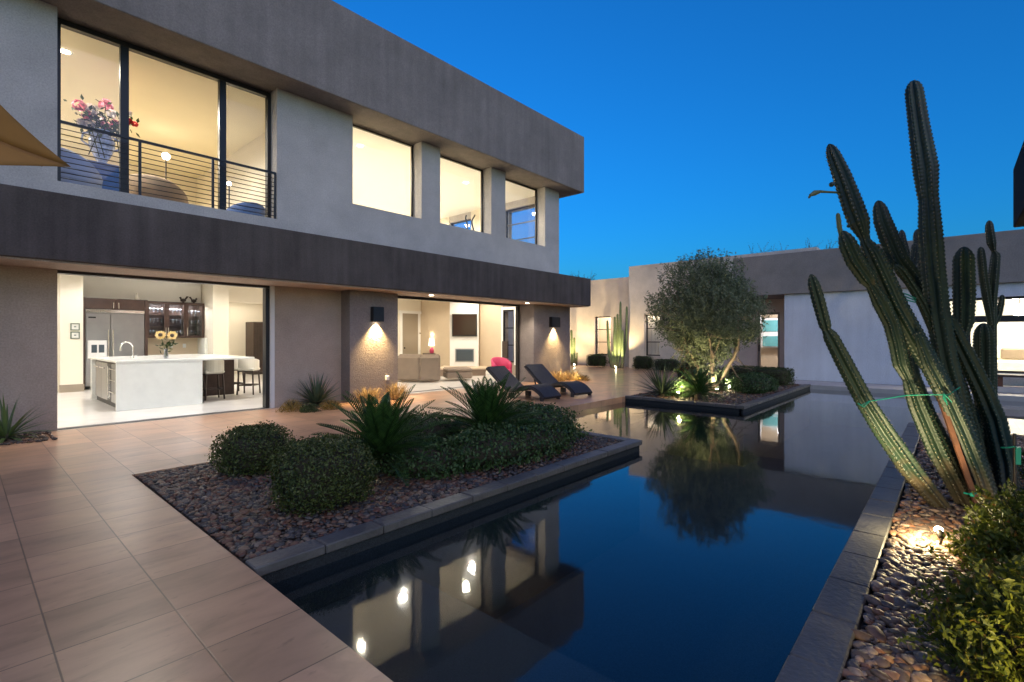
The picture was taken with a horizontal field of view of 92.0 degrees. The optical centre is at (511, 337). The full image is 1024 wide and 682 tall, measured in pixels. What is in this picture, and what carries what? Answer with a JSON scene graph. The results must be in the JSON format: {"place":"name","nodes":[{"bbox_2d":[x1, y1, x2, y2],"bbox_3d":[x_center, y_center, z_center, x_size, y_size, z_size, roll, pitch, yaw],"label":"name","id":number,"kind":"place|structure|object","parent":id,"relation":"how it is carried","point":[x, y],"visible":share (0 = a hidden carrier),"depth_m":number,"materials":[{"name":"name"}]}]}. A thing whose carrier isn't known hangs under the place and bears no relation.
{"place":"outdoors","nodes":[
{"label":"outdoors","id":0,"kind":"place"},
{"bbox_2d":[0,364,1023,681],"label":"patio","id":1,"kind":"structure","parent":0,"point":[112,568],"depth_m":3.04,"materials":[{"name":"beige tile"}]},
{"bbox_2d":[0,431,57,444],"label":"river pebbles","id":2,"kind":"object","parent":1,"relation":"on","point":[44,437],"visible":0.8,"depth_m":6.96,"materials":[{"name":"grey gravel"}]},
{"bbox_2d":[0,393,60,442],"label":"agave","id":3,"kind":"object","parent":1,"relation":"on","point":[7,431],"visible":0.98,"depth_m":6.94,"materials":[{"name":"green plant"}]},
{"bbox_2d":[0,105,70,166],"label":"patio umbrella","id":4,"kind":"object","parent":1,"relation":"on","point":[20,145],"visible":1,"depth_m":4.03,"materials":[{"name":"beige fabric"}]},
{"bbox_2d":[276,399,303,412],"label":"gold shrub","id":5,"kind":"object","parent":1,"relation":"on","point":[288,407],"visible":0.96,"depth_m":9.67,"materials":[{"name":"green plant"}]},
{"bbox_2d":[0,0,590,434],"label":"house","id":6,"kind":"structure","parent":1,"relation":"on","point":[300,98],"depth_m":10.78,"materials":[{"name":"paint"}]},
{"bbox_2d":[61,147,102,187],"bbox_3d":[-7.616,-2.611,8.375,0.994,1.029,0.860,0,0,0],"label":"armchair","id":7,"kind":"object","parent":6,"relation":"on","point":[79,167],"visible":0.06,"depth_m":8.21,"materials":[{"name":"blue fabric"}]},
{"bbox_2d":[87,159,118,190],"bbox_3d":[-7.737,-2.655,9.204,0.500,1.110,0.850,0,0,42],"label":"console table","id":8,"kind":"object","parent":6,"relation":"on","point":[109,173],"visible":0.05,"depth_m":9.18,"materials":[{"name":"blue fabric"}]},
{"bbox_2d":[80,128,118,163],"bbox_3d":[-7.687,-3.531,9.260,0.487,0.640,0.398,0,0,-10],"label":"vase","id":9,"kind":"object","parent":8,"relation":"on","point":[104,146],"visible":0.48,"depth_m":9.15,"materials":[{"name":"white ceramic"}]},
{"bbox_2d":[63,94,139,157],"bbox_3d":[-7.662,-3.929,9.253,0.668,1.264,1.165,0,0,42],"label":"bouquet","id":10,"kind":"object","parent":9,"relation":"in","point":[88,116],"visible":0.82,"depth_m":9.18,"materials":[{"name":"pink plant"}]},
{"bbox_2d":[83,297,147,389],"bbox_3d":[-11.467,0.175,14.246,0.502,2.550,1.488,0,0,42],"label":"tall cabinet","id":11,"kind":"object","parent":6,"relation":"on","point":[112,304],"visible":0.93,"depth_m":14.10,"materials":[{"name":"brown wood"}]},
{"bbox_2d":[85,309,144,385],"bbox_3d":[-11.446,0.282,14.229,0.556,2.135,1.335,0,0,42],"label":"refrigerator","id":12,"kind":"object","parent":11,"relation":"in","point":[108,333],"visible":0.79,"depth_m":14.01,"materials":[{"name":"metal"}]},
{"bbox_2d":[129,174,188,203],"bbox_3d":[-7.774,-2.739,10.714,1.242,1.286,1.076,0,0,-17],"label":"armchair","id":13,"kind":"object","parent":6,"relation":"on","point":[146,190],"visible":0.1,"depth_m":10.32,"materials":[{"name":"beige fabric"}]},
{"bbox_2d":[57,17,270,217],"bbox_3d":[-6.207,-3.770,9.148,0.120,2.671,3.336,0,0,42],"label":"sliding door","id":14,"kind":"structure","parent":6,"relation":"in","point":[124,47],"depth_m":8.81,"materials":[{"name":"black metal"}]},
{"bbox_2d":[57,119,275,218],"bbox_3d":[-5.975,-2.913,8.935,0.040,0.955,3.330,0,0,42],"label":"balcony railing","id":15,"kind":"object","parent":6,"relation":"on","point":[59,144],"visible":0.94,"depth_m":8.65,"materials":[{"name":"black metal"}]},
{"bbox_2d":[90,342,253,410],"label":"kitchen island","id":16,"kind":"structure","parent":6,"relation":"on","point":[126,383],"depth_m":10.37,"materials":[{"name":"white stone"}]},
{"bbox_3d":[-7.439,0.349,10.621,0.098,0.218,0.100,0,0,42],"label":"vase","id":17,"kind":"object","parent":16,"relation":"on","visible":0},
{"bbox_2d":[155,331,177,355],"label":"sunflowers","id":18,"kind":"object","parent":17,"relation":"in","point":[159,334],"visible":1,"depth_m":10.62,"materials":[{"name":"yellow plant"}]},
{"bbox_2d":[148,301,203,337],"bbox_3d":[-10.575,-0.535,15.486,0.494,1.110,1.530,0,0,42],"label":"wall cabinet","id":19,"kind":"object","parent":6,"relation":"attached to","point":[164,315],"depth_m":15.56,"materials":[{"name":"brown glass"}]},
{"bbox_2d":[148,301,166,337],"bbox_3d":[-10.750,-0.535,14.964,0.061,1.100,0.507,0,0,42],"label":"door","id":20,"kind":"structure","parent":19,"relation":"in","point":[149,302],"depth_m":15.11,"materials":[{"name":"brown wood"}]},
{"bbox_2d":[167,302,185,337],"bbox_3d":[-10.411,-0.535,15.344,0.061,1.100,0.507,0,0,42],"label":"door","id":21,"kind":"structure","parent":19,"relation":"in","point":[168,303],"depth_m":15.30,"materials":[{"name":"brown wood"}]},
{"bbox_2d":[186,303,203,337],"bbox_3d":[-10.073,-0.535,15.724,0.061,1.100,0.503,0,0,42],"label":"door","id":22,"kind":"structure","parent":19,"relation":"in","point":[187,304],"depth_m":15.66,"materials":[{"name":"brown wood"}]},
{"bbox_2d":[148,338,207,355],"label":"backsplash","id":23,"kind":"structure","parent":6,"relation":"on","point":[195,346],"depth_m":15.71,"materials":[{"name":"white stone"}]},
{"bbox_2d":[203,360,224,399],"bbox_3d":[-7.037,0.986,11.603,0.434,0.931,0.487,0,0,42],"label":"bar stool","id":24,"kind":"object","parent":6,"relation":"on","point":[213,367],"visible":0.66,"depth_m":11.46,"materials":[{"name":"beige leather"}]},
{"bbox_2d":[234,359,243,390],"bbox_3d":[-7.341,0.986,13.030,0.487,0.931,0.434,0,0,42],"label":"bar stool","id":25,"kind":"object","parent":6,"relation":"on","point":[235,364],"visible":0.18,"depth_m":12.91,"materials":[{"name":"beige leather"}]},
{"bbox_2d":[226,202,264,216],"bbox_3d":[-6.137,-2.573,11.372,0.797,0.953,0.920,0,0,15],"label":"armchair","id":26,"kind":"object","parent":6,"relation":"on","point":[248,208],"visible":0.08,"depth_m":11.06,"materials":[{"name":"blue fabric"}]},
{"bbox_2d":[236,359,260,394],"bbox_3d":[-6.725,0.986,12.617,0.487,0.931,0.434,0,0,-3],"label":"bar stool","id":27,"kind":"object","parent":6,"relation":"on","point":[248,365],"visible":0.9,"depth_m":12.45,"materials":[{"name":"beige leather"}]},
{"bbox_2d":[246,322,262,374],"bbox_3d":[-9.990,0.425,19.700,0.830,2.050,0.920,0,0,42],"label":"armoire","id":28,"kind":"object","parent":6,"relation":"on","point":[254,339],"visible":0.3,"depth_m":19.26,"materials":[{"name":"brown wood"}]},
{"bbox_2d":[254,322,262,361],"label":"door","id":29,"kind":"structure","parent":28,"relation":"in","point":[258,326],"depth_m":19.22,"materials":[{"name":"brown wood"}]},
{"bbox_2d":[263,288,269,407],"bbox_3d":[-5.040,0.220,10.126,0.160,2.440,0.073,0,0,42],"label":"sliding door","id":30,"kind":"structure","parent":6,"relation":"in","point":[266,291],"depth_m":10.08,"materials":[{"name":"brown metal"}]},
{"bbox_2d":[371,307,383,321],"bbox_3d":[-3.117,-0.531,11.433,0.128,0.338,0.276,0,0,42],"label":"wall lamp","id":31,"kind":"object","parent":6,"relation":"attached to","point":[377,314],"visible":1,"depth_m":11.36,"materials":[{"name":"black metal"}]},
{"bbox_2d":[353,124,412,216],"bbox_3d":[-3.311,-4.104,12.442,0.060,2.004,1.986,0,0,42],"label":"window","id":32,"kind":"structure","parent":6,"relation":"in","point":[355,126],"depth_m":13.02,"materials":[{"name":"brown metal"}]},
{"bbox_2d":[403,313,417,353],"bbox_3d":[-4.498,0.200,21.936,0.090,2.500,0.844,0,0,42],"label":"door","id":33,"kind":"structure","parent":6,"relation":"in","point":[410,321],"depth_m":21.96,"materials":[{"name":"brown wood"}]},
{"bbox_2d":[398,354,439,380],"bbox_3d":[-3.286,0.975,16.555,2.298,0.850,1.330,0,0,20],"label":"sofa","id":34,"kind":"object","parent":6,"relation":"on","point":[418,367],"visible":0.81,"depth_m":15.81,"materials":[{"name":"beige fabric"}]},
{"bbox_2d":[443,367,471,378],"bbox_3d":[-1.850,1.195,16.742,0.870,0.350,0.850,0,0,-17],"label":"ottoman","id":35,"kind":"object","parent":6,"relation":"on","point":[451,373],"visible":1,"depth_m":16.37,"materials":[{"name":"beige fabric"}]},
{"bbox_2d":[440,155,482,231],"bbox_3d":[-1.568,-4.104,14.398,0.060,2.004,1.986,0,0,42],"label":"window","id":36,"kind":"structure","parent":6,"relation":"in","point":[442,157],"depth_m":15.10,"materials":[{"name":"brown metal"}]},
{"bbox_2d":[440,302,490,375],"bbox_3d":[-1.748,-0.145,19.220,2.041,3.189,1.960,0,0,0],"label":"fireplace","id":37,"kind":"object","parent":6,"relation":"on","point":[464,351],"visible":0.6,"depth_m":19.60,"materials":[{"name":"white paint"}]},
{"bbox_2d":[452,314,476,335],"bbox_3d":[-1.876,-0.477,19.555,0.984,0.879,0.085,0,0,0],"label":"television","id":38,"kind":"object","parent":37,"relation":"attached to","point":[464,324],"visible":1,"depth_m":19.51,"materials":[{"name":"black metal"}]},
{"bbox_2d":[491,357,511,372],"bbox_3d":[-0.381,1.072,17.040,0.736,0.762,0.637,0,0,-31],"label":"armchair","id":39,"kind":"object","parent":6,"relation":"on","point":[501,361],"visible":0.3,"depth_m":17.22,"materials":[{"name":"pink fabric"}]},
{"bbox_2d":[503,310,513,361],"bbox_3d":[-0.106,-0.040,18.834,0.580,1.980,0.060,0,0,42],"label":"window","id":40,"kind":"structure","parent":6,"relation":"in","point":[504,311],"depth_m":18.82,"materials":[{"name":"black metal"}]},
{"bbox_2d":[515,307,519,380],"bbox_3d":[0.182,0.220,16.219,0.110,2.440,0.078,0,0,42],"label":"sliding door","id":41,"kind":"structure","parent":6,"relation":"in","point":[517,309],"depth_m":16.20,"materials":[{"name":"brown metal"}]},
{"bbox_2d":[506,204,534,239],"bbox_3d":[0.455,-4.000,18.321,1.780,1.660,0.060,0,0,42],"label":"window","id":42,"kind":"structure","parent":6,"relation":"in","point":[507,225],"depth_m":18.53,"materials":[{"name":"metal"}]},
{"bbox_2d":[505,178,536,243],"bbox_3d":[0.178,-4.104,16.357,0.060,2.004,1.996,0,0,42],"label":"window","id":43,"kind":"structure","parent":6,"relation":"in","point":[508,180],"depth_m":17.06,"materials":[{"name":"brown metal"}]},
{"bbox_2d":[549,317,559,326],"bbox_3d":[1.433,-0.502,16.539,0.128,0.336,0.447,0,0,42],"label":"wall lamp","id":44,"kind":"object","parent":6,"relation":"attached to","point":[554,321],"visible":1,"depth_m":16.42,"materials":[{"name":"black metal"}]},
{"bbox_2d":[299,402,322,412],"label":"gold shrub","id":45,"kind":"object","parent":1,"relation":"on","point":[307,408],"visible":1,"depth_m":9.57,"materials":[{"name":"green plant"}]},
{"bbox_2d":[285,373,344,407],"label":"yucca","id":46,"kind":"object","parent":1,"relation":"on","point":[318,397],"visible":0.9,"depth_m":10.35,"materials":[{"name":"green plant"}]},
{"bbox_2d":[319,400,344,409],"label":"gold shrub","id":47,"kind":"object","parent":1,"relation":"on","point":[328,404],"visible":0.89,"depth_m":9.93,"materials":[{"name":"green plant"}]},
{"bbox_2d":[353,385,384,402],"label":"grass clump","id":48,"kind":"object","parent":1,"relation":"on","point":[374,393],"visible":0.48,"depth_m":10.96,"materials":[{"name":"yellow plant"}]},
{"bbox_2d":[379,381,416,399],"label":"grass clump","id":49,"kind":"object","parent":1,"relation":"on","point":[395,394],"visible":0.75,"depth_m":11.48,"materials":[{"name":"gold plant"}]},
{"bbox_2d":[486,366,560,401],"bbox_3d":[0.255,1.100,11.979,1.908,0.722,0.660,0,0,44],"label":"sun lounger","id":50,"kind":"object","parent":1,"relation":"on","point":[542,391],"visible":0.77,"depth_m":11.99,"materials":[{"name":"fabric"}]},
{"bbox_2d":[524,364,592,396],"bbox_3d":[1.169,1.100,12.835,0.660,0.722,1.908,0,0,-38],"label":"sun lounger","id":51,"kind":"object","parent":1,"relation":"on","point":[540,373],"visible":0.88,"depth_m":12.98,"materials":[{"name":"fabric"}]},
{"bbox_2d":[551,368,567,381],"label":"grass clump","id":52,"kind":"object","parent":1,"relation":"on","point":[559,378],"visible":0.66,"depth_m":16.24,"materials":[{"name":"gold plant"}]},
{"bbox_2d":[561,371,581,379],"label":"grass clump","id":53,"kind":"object","parent":1,"relation":"on","point":[572,375],"visible":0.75,"depth_m":16.72,"materials":[{"name":"yellow plant"}]},
{"bbox_2d":[570,330,577,365],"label":"cactus","id":54,"kind":"object","parent":1,"relation":"on","point":[574,358],"visible":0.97,"depth_m":25.13,"materials":[{"name":"green plant"}]},
{"bbox_2d":[135,396,1021,679],"bbox_3d":[4.977,1.765,8.035,9.660,0.570,16.180,0,0,42],"label":"planting bed","id":55,"kind":"object","parent":1,"relation":"in","point":[863,624],"depth_m":4.15,"materials":[{"name":"stone"}]},
{"bbox_2d":[135,418,621,560],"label":"river pebbles","id":56,"kind":"object","parent":55,"relation":"on","point":[240,494],"visible":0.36,"depth_m":4.40,"materials":[{"name":"grey gravel"}]},
{"bbox_2d":[207,420,295,477],"bbox_3d":[-2.825,1.194,5.401,0.856,0.521,0.849,0,0,42],"label":"round shrub","id":57,"kind":"object","parent":56,"relation":"on","point":[243,449],"visible":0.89,"depth_m":5.17,"materials":[{"name":"green plant"}]},
{"bbox_2d":[263,432,380,517],"bbox_3d":[-1.643,1.138,4.319,0.883,0.634,0.933,0,0,42],"label":"round shrub","id":58,"kind":"object","parent":56,"relation":"on","point":[319,471],"visible":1,"depth_m":4.07,"materials":[{"name":"green plant"}]},
{"bbox_2d":[311,385,450,486],"bbox_3d":[-1.389,1.049,5.263,1.568,1.074,1.606,0,0,42],"label":"sago palm","id":59,"kind":"object","parent":55,"relation":"on","point":[379,427],"visible":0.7,"depth_m":5.11,"materials":[{"name":"green plant"}]},
{"bbox_2d":[358,409,470,447],"bbox_3d":[-1.198,1.224,6.622,1.391,0.492,1.821,0,0,42],"label":"ground cover","id":60,"kind":"object","parent":55,"relation":"on","point":[436,429],"visible":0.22,"depth_m":6.34,"materials":[{"name":"green plant"}]},
{"bbox_2d":[372,431,471,479],"bbox_3d":[-0.990,1.279,5.434,1.113,0.381,1.256,0,0,1],"label":"ground cover","id":61,"kind":"object","parent":55,"relation":"on","point":[416,467],"visible":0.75,"depth_m":5.13,"materials":[{"name":"green plant"}]},
{"bbox_2d":[427,371,555,439],"bbox_3d":[-0.345,0.980,6.381,1.607,1.082,1.634,0,0,42],"label":"sago palm","id":62,"kind":"object","parent":55,"relation":"on","point":[484,401],"visible":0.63,"depth_m":6.22,"materials":[{"name":"green plant"}]},
{"bbox_2d":[435,417,593,478],"bbox_3d":[-0.023,1.227,6.020,1.193,0.486,2.968,0,0,42],"label":"ground cover","id":63,"kind":"object","parent":55,"relation":"on","point":[493,445],"visible":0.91,"depth_m":5.66,"materials":[{"name":"green plant"}]},
{"bbox_2d":[502,400,583,435],"bbox_3d":[0.243,1.198,7.119,1.628,0.544,1.930,0,0,42],"label":"ground cover","id":64,"kind":"object","parent":55,"relation":"on","point":[553,416],"visible":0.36,"depth_m":6.95,"materials":[{"name":"green plant"}]},
{"bbox_2d":[624,359,686,395],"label":"yucca","id":65,"kind":"object","parent":55,"relation":"on","point":[660,387],"visible":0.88,"depth_m":12.06,"materials":[{"name":"green plant"}]},
{"bbox_2d":[665,381,707,397],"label":"ground cover","id":66,"kind":"object","parent":55,"relation":"on","point":[675,387],"visible":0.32,"depth_m":12.01,"materials":[{"name":"green plant"}]},
{"bbox_2d":[664,365,727,402],"bbox_3d":[4.356,1.152,11.524,1.313,1.050,1.431,0,0,42],"label":"sago palm","id":67,"kind":"object","parent":55,"relation":"on","point":[699,382],"visible":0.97,"depth_m":11.43,"materials":[{"name":"green plant"}]},
{"bbox_2d":[643,246,775,391],"bbox_3d":[5.252,-0.456,13.271,3.626,3.941,3.050,0,0,42],"label":"olive tree","id":68,"kind":"object","parent":55,"relation":"on","point":[703,317],"visible":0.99,"depth_m":12.72,"materials":[{"name":"green plant"}]},
{"bbox_2d":[633,381,799,404],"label":"river pebbles","id":69,"kind":"object","parent":55,"relation":"on","point":[738,398],"visible":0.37,"depth_m":12.09,"materials":[{"name":"grey gravel"}]},
{"bbox_2d":[675,362,689,381],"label":"shrub","id":70,"kind":"object","parent":69,"relation":"on","point":[680,374],"visible":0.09,"depth_m":14.61,"materials":[{"name":"green plant"}]},
{"bbox_2d":[708,363,738,390],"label":"yucca","id":71,"kind":"object","parent":55,"relation":"on","point":[717,380],"visible":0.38,"depth_m":13.15,"materials":[{"name":"green plant"}]},
{"bbox_2d":[715,366,740,389],"bbox_3d":[5.780,1.158,13.731,1.218,0.885,1.181,0,0,42],"label":"sago palm","id":72,"kind":"object","parent":55,"relation":"on","point":[727,378],"visible":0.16,"depth_m":13.63,"materials":[{"name":"green plant"}]},
{"bbox_2d":[726,365,761,380],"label":"hedge","id":73,"kind":"object","parent":55,"relation":"on","point":[744,370],"visible":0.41,"depth_m":15.41,"materials":[{"name":"green plant"}]},
{"bbox_2d":[731,372,779,393],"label":"shrub","id":74,"kind":"object","parent":55,"relation":"on","point":[755,382],"visible":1,"depth_m":12.69,"materials":[{"name":"green plant"}]},
{"bbox_2d":[752,366,796,385],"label":"hedge","id":75,"kind":"object","parent":55,"relation":"on","point":[782,375],"visible":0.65,"depth_m":14.79,"materials":[{"name":"green plant"}]},
{"bbox_2d":[807,79,1022,514],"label":"cactus","id":76,"kind":"object","parent":55,"relation":"on","point":[946,360],"visible":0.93,"depth_m":4.35,"materials":[{"name":"green plant"}]},
{"bbox_2d":[858,387,960,406],"bbox_3d":[3.322,0.500,4.133,0.826,0.175,0.153,0,0,9],"label":"tie tape","id":77,"kind":"object","parent":76,"relation":"attached to","point":[944,399],"visible":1,"depth_m":4.12,"materials":[{"name":"teal plastic"}]},
{"bbox_2d":[936,396,979,502],"bbox_3d":[3.693,0.919,4.097,0.269,0.865,0.048,0,0,27],"label":"stake","id":78,"kind":"object","parent":76,"relation":"attached to","point":[959,453],"visible":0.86,"depth_m":4.08,"materials":[{"name":"brown wood"}]},
{"bbox_2d":[840,428,1023,681],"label":"river pebbles","id":79,"kind":"object","parent":55,"relation":"on","point":[886,656],"visible":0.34,"depth_m":2.80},
{"bbox_2d":[934,526,944,544],"bbox_3d":[2.986,1.406,3.449,0.048,0.155,0.093,0,0,27],"label":"garden spotlight","id":80,"kind":"object","parent":79,"relation":"on","point":[938,530],"visible":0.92,"depth_m":3.43,"materials":[{"name":"brown metal"}]},
{"bbox_2d":[897,552,1023,681],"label":"leafy shrub","id":81,"kind":"object","parent":55,"relation":"on","point":[996,621],"visible":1,"depth_m":2.12,"materials":[{"name":"green plant"}]},
{"bbox_2d":[926,478,1023,579],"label":"leafy shrub","id":82,"kind":"object","parent":55,"relation":"on","point":[1000,537],"visible":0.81,"depth_m":2.90,"materials":[{"name":"green plant"}]},
{"bbox_2d":[972,323,995,451],"bbox_3d":[5.250,0.667,5.500,0.214,1.650,0.212,0,0,42],"label":"cactus","id":83,"kind":"object","parent":55,"relation":"on","point":[983,342],"visible":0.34,"depth_m":5.45,"materials":[{"name":"green plant"}]},
{"bbox_2d":[976,220,1004,394],"bbox_3d":[5.806,0.036,5.995,0.366,2.912,0.129,0,0,-9],"label":"cactus","id":84,"kind":"object","parent":55,"relation":"on","point":[989,284],"visible":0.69,"depth_m":5.97,"materials":[{"name":"green plant"}]},
{"bbox_2d":[1013,433,1016,494],"bbox_3d":[4.137,1.145,4.063,0.030,0.709,0.025,0,0,19],"label":"stake","id":85,"kind":"object","parent":55,"relation":"on","point":[1014,464],"visible":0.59,"depth_m":4.06,"materials":[{"name":"brown wood"}]},
{"bbox_2d":[1000,446,1020,464],"bbox_3d":[4.145,0.961,4.101,0.078,0.144,0.224,0,0,30],"label":"tie tape","id":86,"kind":"object","parent":85,"relation":"attached to","point":[1017,455],"visible":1,"depth_m":4.00,"materials":[{"name":"teal plastic"}]},
{"bbox_2d":[261,387,915,681],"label":"pool basin","id":87,"kind":"object","parent":1,"relation":"in","point":[649,559],"visible":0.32,"depth_m":4.95,"materials":[{"name":"liquid"}]},
{"bbox_2d":[245,384,919,681],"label":"pool coping","id":88,"kind":"object","parent":87,"relation":"on","point":[821,649],"visible":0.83,"depth_m":3.41,"materials":[{"name":"stone"}]},
{"bbox_2d":[586,353,608,367],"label":"hedge","id":89,"kind":"object","parent":1,"relation":"on","point":[597,360],"visible":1,"depth_m":23.69,"materials":[{"name":"green plant"}]},
{"bbox_2d":[606,301,627,367],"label":"cactus","id":90,"kind":"object","parent":1,"relation":"on","point":[619,338],"visible":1,"depth_m":23.10,"materials":[{"name":"green plant"}]},
{"bbox_2d":[632,356,653,369],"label":"hedge","id":91,"kind":"object","parent":1,"relation":"on","point":[642,362],"visible":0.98,"depth_m":21.76,"materials":[{"name":"green plant"}]},
{"bbox_2d":[652,359,681,371],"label":"hedge","id":92,"kind":"object","parent":1,"relation":"on","point":[661,363],"visible":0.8,"depth_m":20.68,"materials":[{"name":"green plant"}]},
{"bbox_2d":[508,247,820,370],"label":"courtyard building","id":93,"kind":"structure","parent":0,"point":[588,327],"depth_m":23.00,"materials":[{"name":"paint"}]},
{"bbox_2d":[596,316,610,354],"bbox_3d":[4.768,-0.085,25.461,0.956,1.966,0.060,0,0,42],"label":"window","id":94,"kind":"structure","parent":93,"relation":"in","point":[597,329],"depth_m":25.75,"materials":[{"name":"black metal"}]},
{"bbox_2d":[646,314,659,355],"bbox_3d":[6.531,-0.095,22.644,0.776,1.886,0.060,0,0,42],"label":"window","id":95,"kind":"structure","parent":93,"relation":"in","point":[647,328],"depth_m":22.86,"materials":[{"name":"black metal"}]},
{"bbox_2d":[758,312,779,366],"bbox_3d":[10.058,0.241,19.327,0.796,2.418,0.120,0,0,42],"label":"door","id":96,"kind":"structure","parent":93,"relation":"in","point":[777,313],"depth_m":19.16,"materials":[{"name":"brown"}]},
{"bbox_2d":[761,318,777,346],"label":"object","id":97,"kind":"object","parent":93,"relation":"in","point":[771,333],"visible":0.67,"depth_m":21.81,"materials":[{"name":"teal glass"}]},
{"bbox_2d":[332,0,1023,386],"label":"sky","id":98,"kind":"structure","parent":0,"point":[702,124],"materials":[{"name":"blue"}]},
{"bbox_2d":[563,389,1023,458],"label":"pool water","id":99,"kind":"structure","parent":0,"point":[832,421],"depth_m":9.29,"materials":[{"name":"blue liquid"}]},
{"bbox_2d":[792,380,1023,401],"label":"pool ledge","id":100,"kind":"object","parent":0,"point":[1009,393],"depth_m":14.02,"materials":[{"name":"stone"}]},
{"bbox_2d":[997,374,1023,386],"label":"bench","id":101,"kind":"object","parent":100,"relation":"on","point":[1000,380],"visible":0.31,"depth_m":13.09,"materials":[{"name":"wood"}]},
{"bbox_2d":[1013,141,1023,226],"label":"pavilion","id":102,"kind":"structure","parent":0,"point":[1018,195],"depth_m":4.78,"materials":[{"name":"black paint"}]},
{"label":"ground","id":103,"kind":"structure","parent":0,"visible":0},
{"bbox_2d":[733,229,1023,386],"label":"guest wing","id":104,"kind":"structure","parent":103,"relation":"on","point":[856,325],"depth_m":16.02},
{"bbox_2d":[950,296,1023,373],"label":"window","id":105,"kind":"structure","parent":104,"relation":"in","point":[1014,297],"depth_m":13.48,"materials":[{"name":"brown metal"}]},
{"bbox_2d":[997,345,1023,370],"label":"sofa","id":106,"kind":"object","parent":104,"relation":"on","point":[1010,365],"depth_m":14.31,"materials":[{"name":"fabric"}]},
{"bbox_2d":[1000,348,1023,359],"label":"cushion","id":107,"kind":"object","parent":106,"relation":"on","point":[1011,353],"visible":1,"depth_m":14.41,"materials":[{"name":"beige fabric"}]},
{"bbox_2d":[1011,299,1023,314],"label":"pendant lamp","id":108,"kind":"object","parent":104,"relation":"hanging from","point":[1017,309],"visible":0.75,"depth_m":13.91,"materials":[{"name":"white"}]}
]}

